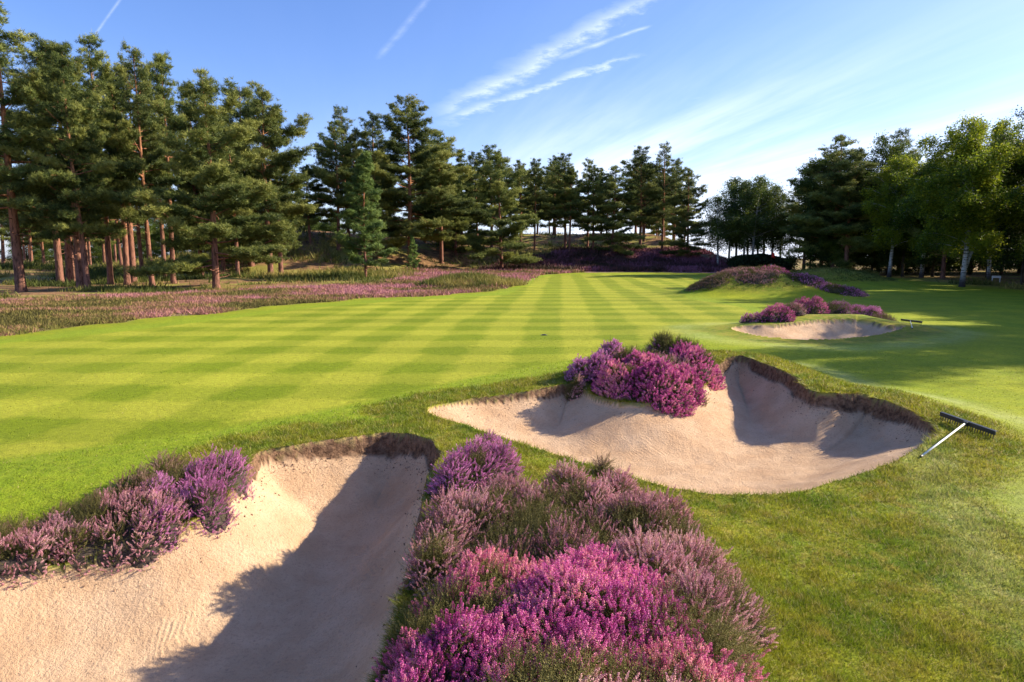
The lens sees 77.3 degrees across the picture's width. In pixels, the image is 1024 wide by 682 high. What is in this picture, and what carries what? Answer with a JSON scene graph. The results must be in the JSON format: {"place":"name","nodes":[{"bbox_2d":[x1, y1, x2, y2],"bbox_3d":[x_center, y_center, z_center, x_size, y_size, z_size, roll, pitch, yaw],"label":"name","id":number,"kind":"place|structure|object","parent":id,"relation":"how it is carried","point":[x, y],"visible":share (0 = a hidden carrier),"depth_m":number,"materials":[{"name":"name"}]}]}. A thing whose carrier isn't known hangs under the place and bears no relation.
{"place":"outdoors","nodes":[
{"label":"outdoors","id":0,"kind":"place"},
{"bbox_2d":[0,230,1023,681],"bbox_3d":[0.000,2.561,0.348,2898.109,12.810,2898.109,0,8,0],"label":"ground","id":1,"kind":"structure","parent":0,"point":[978,326],"depth_m":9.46,"materials":[{"name":"plant"}]},
{"bbox_2d":[0,30,88,282],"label":"pine tree","id":2,"kind":"object","parent":1,"relation":"on","point":[39,57],"visible":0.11,"depth_m":47.01,"materials":[{"name":"green plant"}]},
{"bbox_2d":[0,508,100,588],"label":"heather bush","id":3,"kind":"object","parent":1,"relation":"on","point":[30,559],"visible":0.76,"depth_m":4.83,"materials":[{"name":"purple plant"}]},
{"bbox_2d":[0,0,120,291],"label":"pine tree","id":4,"kind":"object","parent":1,"relation":"on","point":[24,136],"visible":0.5,"depth_m":36.95,"materials":[{"name":"green plant"}]},
{"bbox_2d":[18,195,107,262],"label":"pine tree","id":5,"kind":"object","parent":1,"relation":"on","point":[30,221],"visible":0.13,"depth_m":40.00,"materials":[{"name":"green plant"}]},
{"bbox_2d":[5,50,127,280],"bbox_3d":[-34.609,-13.454,50.190,8.291,18.721,10.306,-1,8,-10],"label":"pine tree","id":6,"kind":"object","parent":1,"relation":"on","point":[70,270],"depth_m":50.56,"materials":[{"name":"green plant"}]},
{"bbox_2d":[14,50,132,288],"bbox_3d":[-25.428,-9.495,36.913,6.026,13.756,5.970,9,14,40],"label":"pine tree","id":7,"kind":"object","parent":1,"relation":"on","point":[87,184],"visible":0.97,"depth_m":36.22,"materials":[{"name":"green plant"}]},
{"bbox_2d":[0,40,146,288],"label":"pine tree","id":8,"kind":"object","parent":1,"relation":"on","point":[25,187],"visible":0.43,"depth_m":37.68,"materials":[{"name":"green plant"}]},
{"bbox_2d":[41,29,150,284],"bbox_3d":[-28.309,-12.312,43.617,6.378,17.557,7.383,-6,10,-36],"label":"pine tree","id":9,"kind":"object","parent":1,"relation":"on","point":[96,62],"visible":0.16,"depth_m":42.55,"materials":[{"name":"green plant"}]},
{"bbox_2d":[0,448,198,560],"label":"heather bush","id":10,"kind":"object","parent":1,"relation":"on","point":[137,479],"visible":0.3,"depth_m":5.63,"materials":[{"name":"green plant"}]},
{"bbox_2d":[46,480,190,577],"bbox_3d":[-3.230,1.561,5.248,1.200,0.795,0.933,0,8,0],"label":"heather bush","id":11,"kind":"object","parent":1,"relation":"on","point":[114,531],"visible":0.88,"depth_m":5.10,"materials":[{"name":"purple plant"}]},
{"bbox_2d":[93,80,169,284],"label":"pine tree","id":12,"kind":"object","parent":1,"relation":"on","point":[113,91],"visible":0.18,"depth_m":43.23,"materials":[{"name":"green plant"}]},
{"bbox_2d":[115,50,151,267],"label":"pine tree","id":13,"kind":"object","parent":1,"relation":"on","point":[138,232],"visible":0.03,"depth_m":54.92,"materials":[{"name":"green plant"}]},
{"bbox_2d":[99,65,170,281],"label":"pine tree","id":14,"kind":"object","parent":1,"relation":"on","point":[132,260],"visible":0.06,"depth_m":47.02,"materials":[{"name":"green plant"}]},
{"bbox_2d":[94,40,192,285],"bbox_3d":[-24.235,-11.319,41.633,5.193,16.134,6.709,3,8,20],"label":"pine tree","id":15,"kind":"object","parent":1,"relation":"on","point":[129,167],"visible":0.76,"depth_m":41.01,"materials":[{"name":"green plant"}]},
{"bbox_2d":[131,59,187,277],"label":"pine tree","id":16,"kind":"object","parent":1,"relation":"on","point":[162,237],"visible":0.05,"depth_m":50.57,"materials":[{"name":"green plant"}]},
{"bbox_2d":[131,50,200,283],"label":"pine tree","id":17,"kind":"object","parent":1,"relation":"on","point":[160,64],"visible":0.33,"depth_m":44.34,"materials":[{"name":"green plant"}]},
{"bbox_2d":[127,443,254,554],"bbox_3d":[-2.790,1.431,5.705,1.190,0.889,0.999,-7,10,-42],"label":"heather bush","id":18,"kind":"object","parent":1,"relation":"on","point":[200,488],"visible":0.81,"depth_m":5.56,"materials":[{"name":"purple plant"}]},
{"bbox_2d":[163,78,228,275],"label":"pine tree","id":19,"kind":"object","parent":1,"relation":"on","point":[179,111],"visible":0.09,"depth_m":54.95,"materials":[{"name":"green plant"}]},
{"bbox_2d":[112,66,301,287],"bbox_3d":[-18.402,-9.558,39.170,10.075,13.230,10.348,-1,8,-10],"label":"pine tree","id":20,"kind":"object","parent":1,"relation":"on","point":[207,172],"visible":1,"depth_m":37.71,"materials":[{"name":"green plant"}]},
{"bbox_2d":[0,434,439,681],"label":"bunker sand","id":21,"kind":"structure","parent":1,"relation":"on","point":[301,578],"depth_m":4.97,"materials":[{"name":"sand"}]},
{"bbox_2d":[12,362,932,677],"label":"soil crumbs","id":22,"kind":"object","parent":21,"relation":"on","point":[474,414],"visible":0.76,"depth_m":7.21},
{"bbox_2d":[205,123,254,275],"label":"pine tree","id":23,"kind":"object","parent":1,"relation":"on","point":[247,168],"visible":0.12,"depth_m":53.94,"materials":[{"name":"green plant"}]},
{"bbox_2d":[175,103,286,273],"bbox_3d":[-26.545,-13.770,58.980,9.868,15.872,9.690,-7,10,-42],"label":"pine tree","id":24,"kind":"object","parent":1,"relation":"on","point":[229,217],"visible":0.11,"depth_m":58.39,"materials":[{"name":"green plant"}]},
{"bbox_2d":[187,75,304,266],"bbox_3d":[-26.378,-16.108,61.862,12.722,18.468,12.465,-2,8,-17],"label":"pine tree","id":25,"kind":"object","parent":1,"relation":"on","point":[245,94],"visible":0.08,"depth_m":60.82,"materials":[{"name":"green plant"}]},
{"bbox_2d":[205,84,317,273],"bbox_3d":[-22.257,-13.866,56.850,10.091,16.999,9.682,-5,7,-40],"label":"pine tree","id":26,"kind":"object","parent":1,"relation":"on","point":[277,160],"visible":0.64,"depth_m":56.04,"materials":[{"name":"green plant"}]},
{"bbox_2d":[0,271,536,335],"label":"edge grass","id":27,"kind":"structure","parent":1,"relation":"on","point":[60,327],"depth_m":28.73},
{"bbox_2d":[239,110,306,273],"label":"pine tree","id":28,"kind":"object","parent":1,"relation":"on","point":[280,264],"visible":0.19,"depth_m":57.97,"materials":[{"name":"green plant"}]},
{"bbox_2d":[0,265,583,335],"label":"heath","id":29,"kind":"object","parent":1,"relation":"on","point":[67,311],"visible":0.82,"depth_m":28.49,"materials":[{"name":"plant"}]},
{"bbox_2d":[295,164,336,244],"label":"pine tree","id":30,"kind":"object","parent":1,"relation":"on","point":[311,186],"visible":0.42,"depth_m":70.29,"materials":[{"name":"green plant"}]},
{"bbox_2d":[300,119,370,250],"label":"pine tree","id":31,"kind":"object","parent":1,"relation":"on","point":[331,180],"visible":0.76,"depth_m":69.53,"materials":[{"name":"green plant"}]},
{"bbox_2d":[307,104,380,236],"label":"pine tree","id":32,"kind":"object","parent":1,"relation":"on","point":[350,139],"visible":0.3,"depth_m":73.18,"materials":[{"name":"green plant"}]},
{"bbox_2d":[331,150,397,276],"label":"young conifer","id":33,"kind":"object","parent":1,"relation":"on","point":[364,227],"visible":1,"depth_m":52.20,"materials":[{"name":"plant"}]},
{"bbox_2d":[341,110,407,252],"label":"pine tree","id":34,"kind":"object","parent":1,"relation":"on","point":[365,139],"visible":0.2,"depth_m":72.84,"materials":[{"name":"green plant"}]},
{"bbox_2d":[0,274,754,459],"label":"fairway","id":35,"kind":"structure","parent":1,"relation":"on","point":[566,311],"depth_m":13.46,"materials":[{"name":"plant"}]},
{"bbox_2d":[336,94,491,266],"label":"pine tree","id":36,"kind":"object","parent":1,"relation":"on","point":[430,179],"visible":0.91,"depth_m":69.03,"materials":[{"name":"green plant"}]},
{"bbox_2d":[411,128,483,263],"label":"pine tree","id":37,"kind":"object","parent":1,"relation":"on","point":[458,226],"visible":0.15,"depth_m":76.83,"materials":[{"name":"green plant"}]},
{"bbox_2d":[433,165,484,255],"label":"pine tree","id":38,"kind":"object","parent":1,"relation":"on","point":[453,247],"visible":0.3,"depth_m":82.72,"materials":[{"name":"green plant"}]},
{"bbox_2d":[367,539,560,681],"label":"heather bush","id":39,"kind":"object","parent":1,"relation":"on","point":[480,586],"visible":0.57,"depth_m":3.23,"materials":[{"name":"pink plant"}]},
{"bbox_2d":[396,466,537,604],"bbox_3d":[-0.342,1.415,4.486,0.949,0.997,1.791,2,8,13],"label":"heather bush","id":40,"kind":"object","parent":1,"relation":"on","point":[449,523],"visible":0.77,"depth_m":4.26,"materials":[{"name":"purple plant"}]},
{"bbox_2d":[375,597,558,681],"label":"heather bush","id":41,"kind":"object","parent":1,"relation":"on","point":[447,667],"visible":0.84,"depth_m":2.68,"materials":[{"name":"purple plant"}]},
{"bbox_2d":[414,269,529,286],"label":"long grass","id":42,"kind":"structure","parent":1,"relation":"on","point":[467,277],"depth_m":40.00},
{"bbox_2d":[424,425,526,498],"bbox_3d":[-0.306,1.127,5.579,0.748,0.673,1.199,4,9,30],"label":"heather bush","id":43,"kind":"object","parent":1,"relation":"on","point":[482,461],"visible":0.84,"depth_m":5.45,"materials":[{"name":"purple plant"}]},
{"bbox_2d":[464,143,520,247],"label":"pine tree","id":44,"kind":"object","parent":1,"relation":"on","point":[481,159],"visible":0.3,"depth_m":84.99,"materials":[{"name":"green plant"}]},
{"bbox_2d":[457,149,541,269],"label":"pine tree","id":45,"kind":"object","parent":1,"relation":"on","point":[508,200],"visible":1,"depth_m":73.54,"materials":[{"name":"green plant"}]},
{"bbox_2d":[0,227,1023,298],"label":"undergrowth","id":46,"kind":"object","parent":1,"relation":"on","point":[344,274],"visible":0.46,"depth_m":54.76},
{"bbox_2d":[507,159,542,241],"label":"pine tree","id":47,"kind":"object","parent":1,"relation":"on","point":[522,166],"visible":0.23,"depth_m":96.72,"materials":[{"name":"green plant"}]},
{"bbox_2d":[517,157,552,249],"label":"pine tree","id":48,"kind":"object","parent":1,"relation":"on","point":[533,193],"visible":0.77,"depth_m":87.49,"materials":[{"name":"green plant"}]},
{"bbox_2d":[452,475,634,580],"bbox_3d":[0.245,1.264,4.286,1.265,0.694,1.629,0,8,0],"label":"heather bush","id":49,"kind":"object","parent":1,"relation":"on","point":[537,530],"visible":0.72,"depth_m":4.06,"materials":[{"name":"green plant"}]},
{"bbox_2d":[540,160,563,235],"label":"pine tree","id":50,"kind":"object","parent":1,"relation":"on","point":[548,181],"visible":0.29,"depth_m":103.83,"materials":[{"name":"green plant"}]},
{"bbox_2d":[540,152,589,248],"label":"pine tree","id":51,"kind":"object","parent":1,"relation":"on","point":[562,166],"visible":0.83,"depth_m":85.25,"materials":[{"name":"green plant"}]},
{"bbox_2d":[556,164,587,249],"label":"pine tree","id":52,"kind":"object","parent":1,"relation":"on","point":[569,206],"visible":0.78,"depth_m":84.61,"materials":[{"name":"green plant"}]},
{"bbox_2d":[563,372,589,401],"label":"heather bush","id":53,"kind":"object","parent":1,"relation":"on","point":[574,391],"visible":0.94,"depth_m":9.59,"materials":[{"name":"purple plant"}]},
{"bbox_2d":[438,538,716,681],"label":"heather bush","id":54,"kind":"object","parent":1,"relation":"on","point":[576,602],"visible":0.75,"depth_m":2.92,"materials":[{"name":"pink plant"}]},
{"bbox_2d":[466,617,691,681],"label":"heather bush","id":55,"kind":"object","parent":1,"relation":"on","point":[549,676],"visible":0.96,"depth_m":2.39,"materials":[{"name":"green plant"}]},
{"bbox_2d":[563,335,624,383],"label":"heather bush","id":56,"kind":"object","parent":1,"relation":"on","point":[596,361],"visible":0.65,"depth_m":9.97,"materials":[{"name":"purple plant"}]},
{"bbox_2d":[573,164,616,250],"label":"pine tree","id":57,"kind":"object","parent":1,"relation":"on","point":[591,184],"visible":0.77,"depth_m":84.73,"materials":[{"name":"green plant"}]},
{"bbox_2d":[584,451,622,476],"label":"heather bush","id":58,"kind":"object","parent":1,"relation":"on","point":[603,463],"visible":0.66,"depth_m":5.93,"materials":[{"name":"green plant"}]},
{"bbox_2d":[579,165,646,255],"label":"pine tree","id":59,"kind":"object","parent":1,"relation":"on","point":[613,206],"visible":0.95,"depth_m":83.52,"materials":[{"name":"green plant"}]},
{"bbox_2d":[540,453,704,547],"bbox_3d":[0.760,1.249,4.768,1.091,0.699,1.675,-4,9,-26],"label":"heather bush","id":60,"kind":"object","parent":1,"relation":"on","point":[619,498],"visible":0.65,"depth_m":4.64,"materials":[{"name":"purple plant"}]},
{"bbox_2d":[472,245,794,271],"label":"heath","id":61,"kind":"object","parent":1,"relation":"on","point":[645,259],"visible":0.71,"depth_m":80.44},
{"bbox_2d":[615,145,667,244],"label":"pine tree","id":62,"kind":"object","parent":1,"relation":"on","point":[647,172],"visible":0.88,"depth_m":84.98,"materials":[{"name":"green plant"}]},
{"bbox_2d":[589,348,709,417],"bbox_3d":[2.021,0.654,9.487,1.643,1.025,1.512,7,10,41],"label":"heather bush","id":63,"kind":"object","parent":1,"relation":"on","point":[666,386],"visible":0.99,"depth_m":9.16,"materials":[{"name":"purple plant"}]},
{"bbox_2d":[610,345,703,378],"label":"heather bush","id":64,"kind":"object","parent":1,"relation":"on","point":[625,352],"visible":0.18,"depth_m":10.21,"materials":[{"name":"purple plant"}]},
{"bbox_2d":[638,142,687,248],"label":"pine tree","id":65,"kind":"object","parent":1,"relation":"on","point":[664,182],"visible":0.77,"depth_m":84.78,"materials":[{"name":"green plant"}]},
{"bbox_2d":[657,158,690,239],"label":"pine tree","id":66,"kind":"object","parent":1,"relation":"on","point":[679,168],"visible":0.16,"depth_m":100.81,"materials":[{"name":"green plant"}]},
{"bbox_2d":[642,329,719,365],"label":"heather bush","id":67,"kind":"object","parent":1,"relation":"on","point":[660,342],"visible":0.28,"depth_m":11.34,"materials":[{"name":"green plant"}]},
{"bbox_2d":[428,357,934,494],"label":"bunker sand","id":68,"kind":"structure","parent":1,"relation":"on","point":[741,435],"depth_m":8.54,"materials":[{"name":"sand"}]},
{"bbox_2d":[658,168,715,257],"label":"pine tree","id":69,"kind":"object","parent":1,"relation":"on","point":[683,232],"visible":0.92,"depth_m":82.03,"materials":[{"name":"green plant"}]},
{"bbox_2d":[599,572,778,681],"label":"heather bush","id":70,"kind":"object","parent":1,"relation":"on","point":[724,665],"visible":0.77,"depth_m":2.78,"materials":[{"name":"pink plant"}]},
{"bbox_2d":[602,500,790,669],"bbox_3d":[0.962,1.367,3.718,1.027,0.752,1.658,0,8,0],"label":"heather bush","id":71,"kind":"object","parent":1,"relation":"on","point":[678,560],"visible":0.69,"depth_m":3.53,"materials":[{"name":"pink plant"}]},
{"bbox_2d":[666,340,726,390],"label":"heather bush","id":72,"kind":"object","parent":1,"relation":"on","point":[709,371],"visible":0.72,"depth_m":10.39,"materials":[{"name":"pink plant"}]},
{"bbox_2d":[684,271,732,291],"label":"heather bush","id":73,"kind":"object","parent":1,"relation":"on","point":[707,282],"visible":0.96,"depth_m":32.05,"materials":[{"name":"purple plant"}]},
{"bbox_2d":[690,193,741,264],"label":"birch tree","id":74,"kind":"object","parent":1,"relation":"on","point":[715,238],"visible":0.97,"depth_m":78.25,"materials":[{"name":"green plant"}]},
{"bbox_2d":[705,176,759,255],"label":"birch tree","id":75,"kind":"object","parent":1,"relation":"on","point":[732,181],"visible":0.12,"depth_m":82.04,"materials":[{"name":"green plant"}]},
{"bbox_2d":[707,185,761,260],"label":"birch tree","id":76,"kind":"object","parent":1,"relation":"on","point":[732,195],"visible":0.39,"depth_m":79.70,"materials":[{"name":"green plant"}]},
{"bbox_2d":[708,178,769,254],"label":"birch tree","id":77,"kind":"object","parent":1,"relation":"on","point":[739,247],"visible":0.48,"depth_m":79.05,"materials":[{"name":"green plant"}]},
{"bbox_2d":[735,268,780,285],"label":"heather bush","id":78,"kind":"object","parent":1,"relation":"on","point":[762,274],"visible":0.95,"depth_m":31.62,"materials":[{"name":"purple plant"}]},
{"bbox_2d":[725,173,792,253],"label":"birch tree","id":79,"kind":"object","parent":1,"relation":"on","point":[771,211],"visible":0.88,"depth_m":77.64,"materials":[{"name":"green plant"}]},
{"bbox_2d":[725,253,799,269],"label":"hedge","id":80,"kind":"object","parent":1,"relation":"on","point":[757,259],"visible":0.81,"depth_m":76.33,"materials":[{"name":"green plant"}]},
{"bbox_2d":[749,182,799,253],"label":"birch tree","id":81,"kind":"object","parent":1,"relation":"on","point":[774,217],"visible":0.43,"depth_m":79.04,"materials":[{"name":"green plant"}]},
{"bbox_2d":[755,302,795,322],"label":"heather bush","id":82,"kind":"object","parent":1,"relation":"on","point":[776,312],"visible":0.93,"depth_m":18.15,"materials":[{"name":"purple plant"}]},
{"bbox_2d":[768,168,811,268],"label":"pine tree","id":83,"kind":"object","parent":1,"relation":"on","point":[785,241],"visible":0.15,"depth_m":77.03,"materials":[{"name":"green plant"}]},
{"bbox_2d":[789,295,830,313],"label":"heather bush","id":84,"kind":"object","parent":1,"relation":"on","point":[814,307],"visible":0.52,"depth_m":19.96,"materials":[{"name":"purple plant"}]},
{"bbox_2d":[786,271,833,289],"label":"heather bush","id":85,"kind":"object","parent":1,"relation":"on","point":[810,280],"visible":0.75,"depth_m":31.46,"materials":[{"name":"purple plant"}]},
{"bbox_2d":[732,319,902,339],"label":"bunker sand","id":86,"kind":"structure","parent":1,"relation":"on","point":[822,330],"depth_m":17.77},
{"bbox_2d":[777,151,857,263],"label":"pine tree","id":87,"kind":"object","parent":1,"relation":"on","point":[793,208],"visible":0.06,"depth_m":66.69,"materials":[{"name":"green plant"}]},
{"bbox_2d":[783,148,875,265],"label":"woodland tree","id":88,"kind":"object","parent":1,"relation":"on","point":[808,184],"visible":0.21,"depth_m":63.91,"materials":[{"name":"plant"}]},
{"bbox_2d":[778,133,896,274],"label":"pine tree","id":89,"kind":"object","parent":1,"relation":"on","point":[840,165],"visible":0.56,"depth_m":61.66,"materials":[{"name":"green plant"}]},
{"bbox_2d":[824,299,855,313],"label":"heather bush","id":90,"kind":"object","parent":1,"relation":"on","point":[838,309],"visible":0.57,"depth_m":19.96,"materials":[{"name":"purple plant"}]},
{"bbox_2d":[814,201,868,268],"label":"woodland bush","id":91,"kind":"object","parent":1,"relation":"on","point":[832,247],"visible":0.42,"depth_m":62.30,"materials":[{"name":"plant"}]},
{"bbox_2d":[799,147,886,269],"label":"pine tree","id":92,"kind":"object","parent":1,"relation":"on","point":[848,213],"visible":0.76,"depth_m":59.43,"materials":[{"name":"green plant"}]},
{"bbox_2d":[817,281,868,296],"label":"heather bush","id":93,"kind":"object","parent":1,"relation":"on","point":[841,290],"visible":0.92,"depth_m":30.56,"materials":[{"name":"purple plant"}]},
{"bbox_2d":[846,130,920,272],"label":"oak tree","id":94,"kind":"object","parent":1,"relation":"on","point":[885,148],"visible":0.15,"depth_m":61.61,"materials":[{"name":"green plant"}]},
{"bbox_2d":[858,229,925,274],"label":"woodland bush","id":95,"kind":"object","parent":1,"relation":"on","point":[879,269],"visible":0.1,"depth_m":63.55,"materials":[{"name":"plant"}]},
{"bbox_2d":[859,152,942,276],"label":"birch tree","id":96,"kind":"object","parent":1,"relation":"on","point":[905,166],"visible":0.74,"depth_m":56.27,"materials":[{"name":"green plant"}]},
{"bbox_2d":[887,127,920,273],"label":"pine tree","id":97,"kind":"object","parent":1,"relation":"on","point":[899,133],"visible":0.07,"depth_m":64.18,"materials":[{"name":"green plant"}]},
{"bbox_2d":[860,151,949,276],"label":"woodland tree","id":98,"kind":"object","parent":1,"relation":"on","point":[898,252],"visible":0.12,"depth_m":58.12,"materials":[{"name":"plant"}]},
{"bbox_2d":[880,160,953,277],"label":"birch tree","id":99,"kind":"object","parent":1,"relation":"on","point":[921,273],"visible":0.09,"depth_m":56.92,"materials":[{"name":"green plant"}]},
{"bbox_2d":[899,134,985,277],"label":"woodland tree","id":100,"kind":"object","parent":1,"relation":"on","point":[942,264],"visible":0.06,"depth_m":54.86,"materials":[{"name":"plant"}]},
{"bbox_2d":[905,221,982,276],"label":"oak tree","id":101,"kind":"object","parent":1,"relation":"on","point":[952,262],"visible":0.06,"depth_m":57.93,"materials":[{"name":"green plant"}]},
{"bbox_2d":[919,412,996,457],"bbox_3d":[4.913,1.052,6.992,0.577,0.182,1.606,6,10,39],"label":"bunker rake","id":102,"kind":"object","parent":1,"relation":"on","point":[964,422],"visible":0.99,"depth_m":7.37,"materials":[{"name":"black plastic"}]},
{"bbox_2d":[895,110,1023,286],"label":"birch tree","id":103,"kind":"object","parent":1,"relation":"on","point":[976,204],"visible":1,"depth_m":40.26,"materials":[{"name":"green plant"}]},
{"bbox_2d":[928,116,1023,279],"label":"birch tree","id":104,"kind":"object","parent":1,"relation":"on","point":[1003,126],"visible":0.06,"depth_m":47.88,"materials":[{"name":"green plant"}]},
{"bbox_2d":[961,105,1023,284],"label":"birch tree","id":105,"kind":"object","parent":1,"relation":"on","point":[1011,231],"visible":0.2,"depth_m":42.84,"materials":[{"name":"green plant"}]},
{"bbox_2d":[0,0,1023,258],"label":"sky","id":106,"kind":"structure","parent":0,"point":[744,89],"materials":[{"name":"blue"}]},
{"bbox_2d":[691,267,899,290],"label":"dry grass","id":107,"kind":"structure","parent":0,"point":[876,276],"depth_m":40.91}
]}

